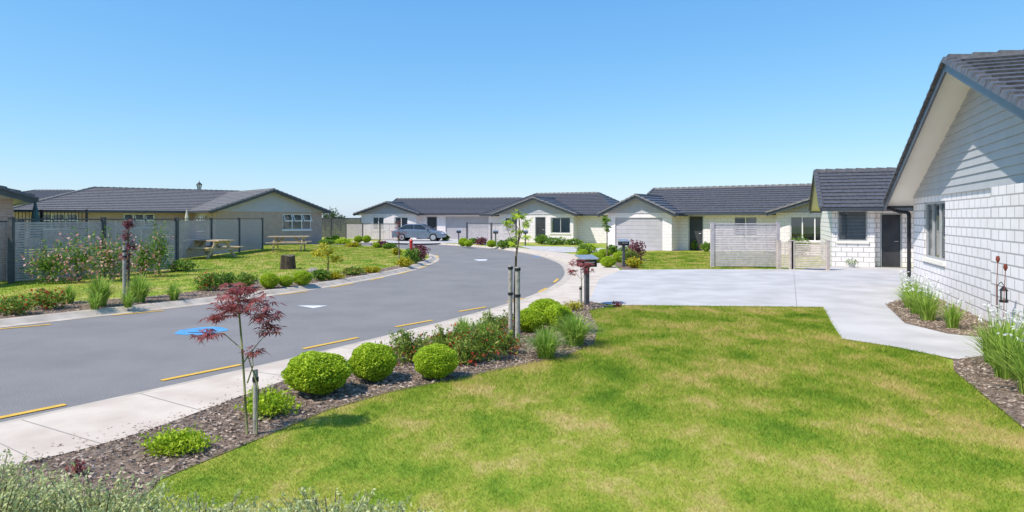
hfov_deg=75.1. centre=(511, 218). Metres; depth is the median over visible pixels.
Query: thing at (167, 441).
shrub
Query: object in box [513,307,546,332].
ball shrub
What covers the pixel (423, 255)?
garden shrub
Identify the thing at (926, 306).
white iris
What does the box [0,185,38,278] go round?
house
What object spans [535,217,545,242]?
door
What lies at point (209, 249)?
picnic table
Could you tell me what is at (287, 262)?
tree stump
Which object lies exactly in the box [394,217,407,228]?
window
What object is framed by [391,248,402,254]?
garden shrub
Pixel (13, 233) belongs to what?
slat fence
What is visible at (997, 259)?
garden ornament
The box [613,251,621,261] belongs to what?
ball shrub
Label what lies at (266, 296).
ground
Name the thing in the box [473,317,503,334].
tufted grass plant
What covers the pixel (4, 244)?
slat fence
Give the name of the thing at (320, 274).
garden shrub
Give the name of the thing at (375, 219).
window
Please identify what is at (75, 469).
shrub
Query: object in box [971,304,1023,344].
white iris
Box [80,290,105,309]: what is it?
tufted grass plant
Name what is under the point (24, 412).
yellow road dashes
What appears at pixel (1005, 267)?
garden ornament
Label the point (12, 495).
sage shrub
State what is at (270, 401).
shrub
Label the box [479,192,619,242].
house
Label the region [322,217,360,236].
slat fence
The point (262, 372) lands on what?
driveway joints
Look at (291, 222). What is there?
window
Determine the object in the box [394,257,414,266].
garden shrub
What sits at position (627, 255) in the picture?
garden shrub
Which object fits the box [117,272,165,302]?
tufted grass plant
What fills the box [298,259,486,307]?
white road marks
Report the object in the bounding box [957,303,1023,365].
white iris
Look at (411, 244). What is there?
fire hydrant
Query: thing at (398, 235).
young tree
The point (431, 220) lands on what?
door
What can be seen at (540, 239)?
garden shrub
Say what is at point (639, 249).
garden shrub
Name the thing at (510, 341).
flowering shrub
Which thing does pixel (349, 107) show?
sky
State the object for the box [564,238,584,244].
garden shrub
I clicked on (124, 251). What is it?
garden stake
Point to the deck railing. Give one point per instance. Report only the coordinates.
(41, 213)
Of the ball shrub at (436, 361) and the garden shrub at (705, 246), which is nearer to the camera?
the ball shrub at (436, 361)
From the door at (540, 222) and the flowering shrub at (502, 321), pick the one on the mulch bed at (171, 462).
the flowering shrub at (502, 321)
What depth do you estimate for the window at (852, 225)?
26.20 m
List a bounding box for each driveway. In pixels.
[381,239,496,245]
[521,246,653,251]
[589,266,985,358]
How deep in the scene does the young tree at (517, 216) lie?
10.49 m
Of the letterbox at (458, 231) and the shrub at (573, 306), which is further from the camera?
the letterbox at (458, 231)
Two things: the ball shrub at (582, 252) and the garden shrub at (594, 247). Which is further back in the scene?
the garden shrub at (594, 247)
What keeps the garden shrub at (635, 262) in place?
on the mulch bed at (619, 264)
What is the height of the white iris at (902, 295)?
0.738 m
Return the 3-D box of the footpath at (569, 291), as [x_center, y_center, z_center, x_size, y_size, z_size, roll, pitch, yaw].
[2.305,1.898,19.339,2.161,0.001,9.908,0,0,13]
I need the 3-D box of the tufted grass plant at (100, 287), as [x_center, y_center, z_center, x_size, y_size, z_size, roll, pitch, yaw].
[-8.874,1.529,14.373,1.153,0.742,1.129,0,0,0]
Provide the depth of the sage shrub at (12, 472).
4.45 m
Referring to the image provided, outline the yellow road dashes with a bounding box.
[0,255,558,417]
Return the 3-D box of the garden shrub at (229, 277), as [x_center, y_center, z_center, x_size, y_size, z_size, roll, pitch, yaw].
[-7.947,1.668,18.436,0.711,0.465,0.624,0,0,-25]
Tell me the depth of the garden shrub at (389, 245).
41.02 m
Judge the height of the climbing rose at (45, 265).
1.307 m
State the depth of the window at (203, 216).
47.43 m
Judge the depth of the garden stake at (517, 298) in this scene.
10.17 m
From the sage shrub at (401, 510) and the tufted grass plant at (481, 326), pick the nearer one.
the sage shrub at (401, 510)
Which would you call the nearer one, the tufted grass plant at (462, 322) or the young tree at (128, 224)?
the tufted grass plant at (462, 322)
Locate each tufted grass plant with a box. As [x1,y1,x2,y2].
[59,284,78,303]
[77,273,120,306]
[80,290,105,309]
[112,289,138,307]
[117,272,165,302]
[159,280,185,299]
[448,315,479,337]
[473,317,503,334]
[513,325,578,358]
[537,310,605,346]
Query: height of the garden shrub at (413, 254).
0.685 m
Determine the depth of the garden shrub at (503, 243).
42.45 m
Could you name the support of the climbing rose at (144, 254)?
on the lawn at (152, 282)
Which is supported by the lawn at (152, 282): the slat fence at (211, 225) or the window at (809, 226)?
the slat fence at (211, 225)
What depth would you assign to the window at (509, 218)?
52.81 m
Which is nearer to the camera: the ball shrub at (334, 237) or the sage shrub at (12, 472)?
the sage shrub at (12, 472)
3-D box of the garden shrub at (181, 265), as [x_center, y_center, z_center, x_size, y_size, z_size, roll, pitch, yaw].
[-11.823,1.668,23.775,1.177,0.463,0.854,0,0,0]
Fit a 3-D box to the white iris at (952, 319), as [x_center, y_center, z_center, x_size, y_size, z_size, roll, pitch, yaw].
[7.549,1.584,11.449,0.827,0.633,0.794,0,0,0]
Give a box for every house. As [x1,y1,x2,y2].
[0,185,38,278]
[14,186,331,247]
[22,189,75,198]
[353,197,521,238]
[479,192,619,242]
[597,183,819,254]
[809,49,1023,332]
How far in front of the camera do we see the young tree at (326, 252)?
23.03 m
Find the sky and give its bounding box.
[0,0,1023,219]
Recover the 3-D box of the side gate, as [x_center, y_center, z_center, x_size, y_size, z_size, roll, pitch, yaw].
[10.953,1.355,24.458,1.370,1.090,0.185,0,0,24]
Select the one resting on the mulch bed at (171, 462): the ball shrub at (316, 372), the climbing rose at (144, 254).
the ball shrub at (316, 372)
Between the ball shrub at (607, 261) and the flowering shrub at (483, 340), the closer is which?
the flowering shrub at (483, 340)
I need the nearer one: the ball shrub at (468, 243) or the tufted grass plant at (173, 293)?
the tufted grass plant at (173, 293)
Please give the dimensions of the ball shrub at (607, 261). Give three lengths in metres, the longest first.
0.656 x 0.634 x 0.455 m
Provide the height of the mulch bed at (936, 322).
0.001 m
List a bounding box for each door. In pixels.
[427,216,436,238]
[446,216,488,238]
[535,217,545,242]
[616,218,661,249]
[689,216,702,250]
[880,213,901,266]
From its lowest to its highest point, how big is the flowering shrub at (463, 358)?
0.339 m
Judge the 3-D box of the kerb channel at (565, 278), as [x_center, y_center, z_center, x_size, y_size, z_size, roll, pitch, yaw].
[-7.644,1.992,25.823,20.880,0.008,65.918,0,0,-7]
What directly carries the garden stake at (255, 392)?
on the mulch bed at (171, 462)
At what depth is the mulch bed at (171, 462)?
6.03 m
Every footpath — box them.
[0,301,531,466]
[506,247,619,271]
[524,270,614,304]
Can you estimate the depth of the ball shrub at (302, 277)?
18.70 m
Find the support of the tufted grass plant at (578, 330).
on the mulch bed at (171, 462)
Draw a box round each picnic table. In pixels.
[183,239,244,258]
[266,236,311,251]
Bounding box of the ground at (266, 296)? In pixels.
[1,220,561,327]
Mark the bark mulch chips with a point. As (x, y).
(476, 365)
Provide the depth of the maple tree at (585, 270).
13.95 m
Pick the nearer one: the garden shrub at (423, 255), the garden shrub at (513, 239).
the garden shrub at (423, 255)
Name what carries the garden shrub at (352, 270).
on the mulch bed at (154, 300)
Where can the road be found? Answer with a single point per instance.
(72, 363)
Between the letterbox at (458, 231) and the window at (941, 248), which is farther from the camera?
the letterbox at (458, 231)
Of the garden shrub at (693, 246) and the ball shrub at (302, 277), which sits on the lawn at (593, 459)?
the garden shrub at (693, 246)
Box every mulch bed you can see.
[0,260,423,318]
[1,302,610,509]
[591,252,637,268]
[887,300,990,335]
[953,351,1023,427]
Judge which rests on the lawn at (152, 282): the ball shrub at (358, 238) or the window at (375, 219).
the ball shrub at (358, 238)
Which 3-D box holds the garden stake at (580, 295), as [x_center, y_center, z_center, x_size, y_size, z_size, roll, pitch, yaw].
[1.415,1.650,13.722,0.062,0.500,0.062,0,0,0]
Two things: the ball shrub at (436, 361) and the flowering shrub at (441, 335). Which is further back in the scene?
the flowering shrub at (441, 335)
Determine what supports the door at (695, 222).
in the house at (670, 219)
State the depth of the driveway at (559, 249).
41.53 m
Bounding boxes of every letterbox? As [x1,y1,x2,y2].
[456,229,461,244]
[575,255,598,304]
[617,239,630,266]
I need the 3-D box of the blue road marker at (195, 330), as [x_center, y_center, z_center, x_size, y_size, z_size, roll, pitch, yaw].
[-5.497,1.986,11.802,0.481,0.001,0.451,0,0,0]
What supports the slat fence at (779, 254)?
on the lawn at (593, 459)
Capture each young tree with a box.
[118,219,138,289]
[311,241,343,271]
[392,219,405,259]
[500,209,532,337]
[600,215,611,255]
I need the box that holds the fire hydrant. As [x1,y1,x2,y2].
[408,239,413,249]
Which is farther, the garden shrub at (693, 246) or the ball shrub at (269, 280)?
the garden shrub at (693, 246)
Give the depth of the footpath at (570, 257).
31.35 m
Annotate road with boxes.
[0,243,564,421]
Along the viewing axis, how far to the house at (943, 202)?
13.91 m
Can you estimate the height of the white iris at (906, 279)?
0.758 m
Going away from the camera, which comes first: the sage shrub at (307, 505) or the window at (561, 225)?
the sage shrub at (307, 505)
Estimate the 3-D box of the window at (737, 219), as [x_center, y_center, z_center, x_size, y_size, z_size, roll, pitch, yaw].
[13.218,0.450,37.554,1.400,1.500,0.450,0,0,35]
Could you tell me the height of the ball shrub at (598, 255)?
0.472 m
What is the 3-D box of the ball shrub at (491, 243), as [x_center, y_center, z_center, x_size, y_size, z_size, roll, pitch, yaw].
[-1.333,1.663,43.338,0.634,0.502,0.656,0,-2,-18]
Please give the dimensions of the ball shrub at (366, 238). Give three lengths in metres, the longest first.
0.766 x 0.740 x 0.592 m
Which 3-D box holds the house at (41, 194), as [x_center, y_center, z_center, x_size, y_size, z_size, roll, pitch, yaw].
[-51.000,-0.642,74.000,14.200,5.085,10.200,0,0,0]
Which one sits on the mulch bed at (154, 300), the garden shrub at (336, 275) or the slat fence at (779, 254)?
the garden shrub at (336, 275)
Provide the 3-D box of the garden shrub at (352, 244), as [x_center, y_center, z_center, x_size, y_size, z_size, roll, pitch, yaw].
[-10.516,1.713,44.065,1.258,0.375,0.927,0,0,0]
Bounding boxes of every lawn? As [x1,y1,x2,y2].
[0,244,428,305]
[11,231,1023,511]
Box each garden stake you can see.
[122,246,126,297]
[252,369,258,433]
[508,266,512,336]
[515,267,520,339]
[579,286,581,309]
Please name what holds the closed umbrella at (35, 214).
on the lawn at (152, 282)
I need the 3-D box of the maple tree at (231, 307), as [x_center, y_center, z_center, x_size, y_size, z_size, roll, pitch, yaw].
[-2.408,1.234,5.875,0.839,1.333,0.493,0,0,0]
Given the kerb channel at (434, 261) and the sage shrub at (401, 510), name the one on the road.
the kerb channel at (434, 261)
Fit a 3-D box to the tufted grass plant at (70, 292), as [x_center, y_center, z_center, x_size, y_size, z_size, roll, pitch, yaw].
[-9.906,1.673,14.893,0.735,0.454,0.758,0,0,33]
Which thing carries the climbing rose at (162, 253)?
on the lawn at (152, 282)
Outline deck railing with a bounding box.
[14,209,87,249]
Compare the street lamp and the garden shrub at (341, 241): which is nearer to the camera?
the garden shrub at (341, 241)
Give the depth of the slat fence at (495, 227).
50.96 m
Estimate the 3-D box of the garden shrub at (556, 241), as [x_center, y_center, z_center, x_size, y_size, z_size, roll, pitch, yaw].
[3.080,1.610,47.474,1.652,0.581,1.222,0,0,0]
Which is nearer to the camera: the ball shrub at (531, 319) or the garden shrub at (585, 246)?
the ball shrub at (531, 319)
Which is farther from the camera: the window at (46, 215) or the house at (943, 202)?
the window at (46, 215)
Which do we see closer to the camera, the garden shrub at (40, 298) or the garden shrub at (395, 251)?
the garden shrub at (40, 298)
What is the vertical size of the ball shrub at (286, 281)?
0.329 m
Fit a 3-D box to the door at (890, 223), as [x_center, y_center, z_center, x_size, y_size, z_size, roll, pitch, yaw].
[14.718,0.850,25.867,0.760,2.100,0.122,0,0,21]
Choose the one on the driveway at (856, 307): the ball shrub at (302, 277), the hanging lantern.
the hanging lantern
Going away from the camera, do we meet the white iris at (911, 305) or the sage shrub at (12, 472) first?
the sage shrub at (12, 472)
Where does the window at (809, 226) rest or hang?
in the house at (670, 219)
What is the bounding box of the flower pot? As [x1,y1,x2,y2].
[845,257,857,267]
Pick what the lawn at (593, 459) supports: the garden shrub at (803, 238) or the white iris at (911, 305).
the garden shrub at (803, 238)
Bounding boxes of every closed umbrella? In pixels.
[25,202,41,275]
[185,209,188,233]
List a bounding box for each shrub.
[0,295,41,315]
[0,449,126,511]
[0,452,66,505]
[11,467,193,511]
[20,287,72,308]
[65,459,87,473]
[134,422,222,456]
[146,488,284,511]
[165,259,199,271]
[192,271,226,289]
[215,271,236,285]
[232,272,258,286]
[233,383,301,419]
[248,486,433,511]
[259,273,279,287]
[278,275,293,286]
[281,350,352,394]
[292,271,312,284]
[311,268,332,280]
[317,238,334,243]
[325,271,345,279]
[330,235,339,239]
[333,238,352,243]
[341,266,365,274]
[344,242,362,246]
[347,342,397,381]
[353,235,361,242]
[361,266,381,272]
[362,235,370,242]
[371,240,387,246]
[372,242,379,247]
[375,327,439,366]
[381,243,397,248]
[388,501,465,511]
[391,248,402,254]
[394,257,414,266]
[403,247,421,263]
[410,244,430,253]
[412,343,458,378]
[414,248,428,260]
[419,324,472,348]
[445,316,519,361]
[453,338,487,365]
[458,238,467,245]
[464,240,472,246]
[475,237,487,244]
[476,306,522,333]
[487,240,495,246]
[491,328,524,354]
[495,239,513,247]
[507,237,519,246]
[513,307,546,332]
[528,298,561,323]
[533,234,549,243]
[543,304,574,330]
[544,237,565,244]
[563,300,583,310]
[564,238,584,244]
[574,243,591,253]
[577,249,588,254]
[579,242,598,251]
[590,252,603,262]
[598,249,610,256]
[600,256,616,266]
[608,244,617,253]
[612,301,622,306]
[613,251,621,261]
[615,246,629,251]
[618,249,638,265]
[625,256,643,267]
[626,239,646,259]
[691,240,698,249]
[699,241,709,250]
[785,234,810,254]
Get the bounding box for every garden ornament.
[996,256,999,311]
[1003,264,1007,327]
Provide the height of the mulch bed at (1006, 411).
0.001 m
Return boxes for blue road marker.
[175,327,227,334]
[188,328,215,331]
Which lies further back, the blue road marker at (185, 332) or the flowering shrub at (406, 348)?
the blue road marker at (185, 332)
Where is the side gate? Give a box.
[791,240,830,269]
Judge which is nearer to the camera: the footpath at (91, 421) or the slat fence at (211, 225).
the footpath at (91, 421)
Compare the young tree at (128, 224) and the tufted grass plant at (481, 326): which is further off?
the young tree at (128, 224)
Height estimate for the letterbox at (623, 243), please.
1.080 m
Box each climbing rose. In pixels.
[18,239,75,283]
[41,226,119,281]
[80,227,145,279]
[130,236,160,276]
[145,216,173,275]
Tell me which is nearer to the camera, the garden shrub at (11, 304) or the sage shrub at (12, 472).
the sage shrub at (12, 472)
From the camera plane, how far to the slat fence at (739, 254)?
25.59 m
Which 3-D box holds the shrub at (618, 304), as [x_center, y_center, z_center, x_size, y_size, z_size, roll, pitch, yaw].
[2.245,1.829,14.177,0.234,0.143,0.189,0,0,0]
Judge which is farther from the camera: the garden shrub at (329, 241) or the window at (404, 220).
the window at (404, 220)
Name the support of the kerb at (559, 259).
on the kerb channel at (565, 278)
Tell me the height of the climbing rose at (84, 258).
1.713 m
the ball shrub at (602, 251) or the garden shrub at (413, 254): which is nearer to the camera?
the garden shrub at (413, 254)
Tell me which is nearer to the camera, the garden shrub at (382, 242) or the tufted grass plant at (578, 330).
the tufted grass plant at (578, 330)
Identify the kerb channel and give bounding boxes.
[0,242,571,424]
[0,253,438,327]
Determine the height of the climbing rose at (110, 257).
1.653 m
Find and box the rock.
[307,268,317,272]
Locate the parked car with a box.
[391,224,446,240]
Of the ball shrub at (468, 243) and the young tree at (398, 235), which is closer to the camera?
the young tree at (398, 235)
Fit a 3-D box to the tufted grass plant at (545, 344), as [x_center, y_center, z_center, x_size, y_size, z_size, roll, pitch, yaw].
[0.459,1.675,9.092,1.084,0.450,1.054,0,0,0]
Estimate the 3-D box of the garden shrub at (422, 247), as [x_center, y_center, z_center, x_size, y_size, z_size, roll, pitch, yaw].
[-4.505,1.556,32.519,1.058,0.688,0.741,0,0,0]
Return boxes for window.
[44,213,77,226]
[123,214,154,227]
[195,214,206,229]
[282,214,311,230]
[372,217,383,230]
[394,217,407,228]
[505,217,516,231]
[550,217,570,233]
[733,216,757,236]
[790,216,819,241]
[836,211,868,243]
[922,201,944,265]
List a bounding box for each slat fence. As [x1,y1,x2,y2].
[0,220,23,280]
[7,217,178,282]
[179,218,262,258]
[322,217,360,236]
[345,223,398,239]
[466,222,516,240]
[710,222,779,267]
[776,240,791,268]
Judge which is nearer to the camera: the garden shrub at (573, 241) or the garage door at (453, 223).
the garden shrub at (573, 241)
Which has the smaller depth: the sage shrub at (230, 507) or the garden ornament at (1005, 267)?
the sage shrub at (230, 507)
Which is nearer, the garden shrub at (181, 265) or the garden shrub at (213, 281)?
the garden shrub at (213, 281)
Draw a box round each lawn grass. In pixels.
[610,251,776,269]
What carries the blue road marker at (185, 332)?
on the road
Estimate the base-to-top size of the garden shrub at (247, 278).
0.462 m
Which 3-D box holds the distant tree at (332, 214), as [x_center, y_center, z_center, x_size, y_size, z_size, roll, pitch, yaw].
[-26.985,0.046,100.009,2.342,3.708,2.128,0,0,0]
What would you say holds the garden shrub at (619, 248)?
on the mulch bed at (619, 264)
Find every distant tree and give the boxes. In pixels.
[325,208,338,221]
[334,213,345,221]
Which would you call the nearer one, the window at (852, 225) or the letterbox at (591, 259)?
the letterbox at (591, 259)
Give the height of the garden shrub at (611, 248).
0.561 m
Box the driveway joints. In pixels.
[0,270,847,459]
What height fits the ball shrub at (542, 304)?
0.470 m
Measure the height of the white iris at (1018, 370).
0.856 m
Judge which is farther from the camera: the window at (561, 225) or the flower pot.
the window at (561, 225)
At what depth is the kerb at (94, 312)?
15.02 m
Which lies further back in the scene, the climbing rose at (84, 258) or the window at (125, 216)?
the window at (125, 216)
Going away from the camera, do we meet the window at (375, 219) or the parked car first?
the parked car
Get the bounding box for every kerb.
[0,244,434,325]
[353,241,576,284]
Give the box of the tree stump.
[280,254,295,268]
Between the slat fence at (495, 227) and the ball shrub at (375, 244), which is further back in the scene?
the slat fence at (495, 227)
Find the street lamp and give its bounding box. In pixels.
[196,182,201,189]
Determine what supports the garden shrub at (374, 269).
on the mulch bed at (154, 300)
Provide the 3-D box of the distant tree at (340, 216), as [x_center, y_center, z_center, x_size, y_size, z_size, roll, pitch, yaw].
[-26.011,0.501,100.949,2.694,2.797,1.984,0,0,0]
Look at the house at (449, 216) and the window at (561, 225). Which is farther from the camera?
the house at (449, 216)
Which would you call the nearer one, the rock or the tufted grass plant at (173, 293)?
the tufted grass plant at (173, 293)
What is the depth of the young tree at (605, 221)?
26.44 m
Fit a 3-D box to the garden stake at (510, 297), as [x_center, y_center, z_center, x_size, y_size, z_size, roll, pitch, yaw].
[-0.024,1.325,10.466,0.082,1.150,0.082,0,0,0]
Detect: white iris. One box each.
[888,276,939,313]
[889,270,927,292]
[891,273,926,307]
[903,279,951,320]
[930,292,974,328]
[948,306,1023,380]
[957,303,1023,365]
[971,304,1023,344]
[971,311,1023,393]
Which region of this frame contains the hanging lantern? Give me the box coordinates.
[997,282,1007,326]
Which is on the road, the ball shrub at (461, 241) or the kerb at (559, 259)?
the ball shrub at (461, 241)
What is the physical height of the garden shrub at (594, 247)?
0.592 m
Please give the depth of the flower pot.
25.49 m
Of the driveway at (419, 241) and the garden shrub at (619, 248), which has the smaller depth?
the garden shrub at (619, 248)
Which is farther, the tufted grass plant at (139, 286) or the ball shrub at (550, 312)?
the tufted grass plant at (139, 286)
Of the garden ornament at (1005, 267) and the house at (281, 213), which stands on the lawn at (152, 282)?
the house at (281, 213)
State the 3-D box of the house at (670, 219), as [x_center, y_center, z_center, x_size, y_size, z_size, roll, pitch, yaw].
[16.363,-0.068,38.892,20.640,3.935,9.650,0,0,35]
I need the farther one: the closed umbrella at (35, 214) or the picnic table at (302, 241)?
the picnic table at (302, 241)
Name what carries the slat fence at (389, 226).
on the lawn at (593, 459)
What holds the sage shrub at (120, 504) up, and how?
on the mulch bed at (171, 462)
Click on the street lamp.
(199, 185)
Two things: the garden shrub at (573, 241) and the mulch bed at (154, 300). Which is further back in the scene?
the garden shrub at (573, 241)
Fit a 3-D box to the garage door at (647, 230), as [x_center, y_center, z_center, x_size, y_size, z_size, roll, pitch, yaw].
[7.619,0.929,39.925,3.030,1.930,0.050,0,0,35]
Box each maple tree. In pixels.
[189,282,286,434]
[566,258,594,285]
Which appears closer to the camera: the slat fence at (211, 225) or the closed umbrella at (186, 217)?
the slat fence at (211, 225)
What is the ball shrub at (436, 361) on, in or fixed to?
on the mulch bed at (171, 462)
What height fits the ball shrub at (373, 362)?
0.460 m
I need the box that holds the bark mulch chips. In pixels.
[4,259,1023,507]
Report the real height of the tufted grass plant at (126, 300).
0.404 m
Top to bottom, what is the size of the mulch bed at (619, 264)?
0.001 m
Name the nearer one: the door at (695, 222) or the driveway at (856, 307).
the driveway at (856, 307)
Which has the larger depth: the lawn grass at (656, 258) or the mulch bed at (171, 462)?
the lawn grass at (656, 258)

